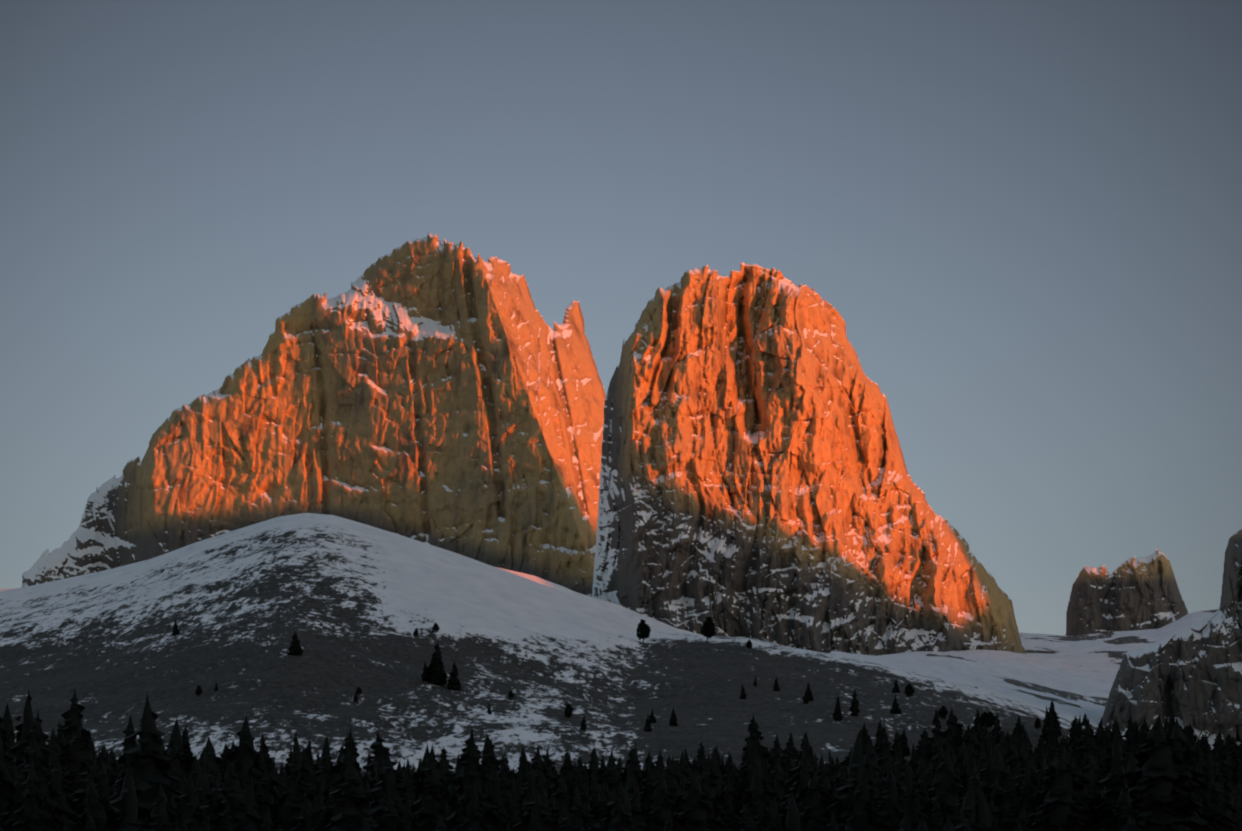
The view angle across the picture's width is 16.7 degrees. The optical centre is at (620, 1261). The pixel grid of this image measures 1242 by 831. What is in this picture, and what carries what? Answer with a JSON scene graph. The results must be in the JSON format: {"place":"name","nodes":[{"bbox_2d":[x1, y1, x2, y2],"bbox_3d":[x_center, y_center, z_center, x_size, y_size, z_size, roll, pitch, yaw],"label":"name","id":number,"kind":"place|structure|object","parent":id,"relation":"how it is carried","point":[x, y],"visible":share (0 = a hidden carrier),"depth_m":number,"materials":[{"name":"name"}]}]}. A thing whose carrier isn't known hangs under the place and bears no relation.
{"place":"outdoors","nodes":[
{"label":"outdoors","id":0,"kind":"place"},
{"bbox_2d":[0,513,1240,775],"bbox_3d":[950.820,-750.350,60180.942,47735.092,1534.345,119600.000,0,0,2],"label":"snowy hill","id":1,"kind":"structure","parent":0,"point":[354,605],"depth_m":3507.47,"materials":[{"name":"white snow"}]},
{"bbox_2d":[22,233,605,596],"bbox_3d":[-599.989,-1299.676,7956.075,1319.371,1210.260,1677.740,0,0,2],"label":"mountain","id":2,"kind":"structure","parent":1,"relation":"on","point":[431,389],"depth_m":7735.41,"materials":[{"name":"brown stone"}]},
{"bbox_2d":[0,690,1241,830],"bbox_3d":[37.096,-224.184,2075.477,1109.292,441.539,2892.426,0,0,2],"label":"spruce trees","id":3,"kind":"object","parent":1,"relation":"on","point":[1171,775],"visible":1,"depth_m":1212.51,"materials":[{"name":"green plant"}]},
{"bbox_2d":[592,263,1025,655],"bbox_3d":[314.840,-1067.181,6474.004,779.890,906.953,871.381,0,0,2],"label":"mountain","id":4,"kind":"structure","parent":1,"relation":"on","point":[756,481],"depth_m":6287.97,"materials":[{"name":"brown stone"}]},
{"bbox_2d":[1065,549,1187,635],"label":"rock formation","id":5,"kind":"object","parent":1,"relation":"on","point":[1133,593],"visible":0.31,"depth_m":7584.21,"materials":[{"name":"stone"}]},
{"bbox_2d":[1098,528,1241,741],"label":"rock outcrop","id":6,"kind":"object","parent":1,"relation":"on","point":[1191,675],"visible":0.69,"depth_m":4569.59,"materials":[{"name":"grey stone"}]},
{"bbox_2d":[0,0,1241,634],"label":"sky","id":7,"kind":"structure","parent":0,"point":[1021,220],"materials":[{"name":"blue"}]}
]}

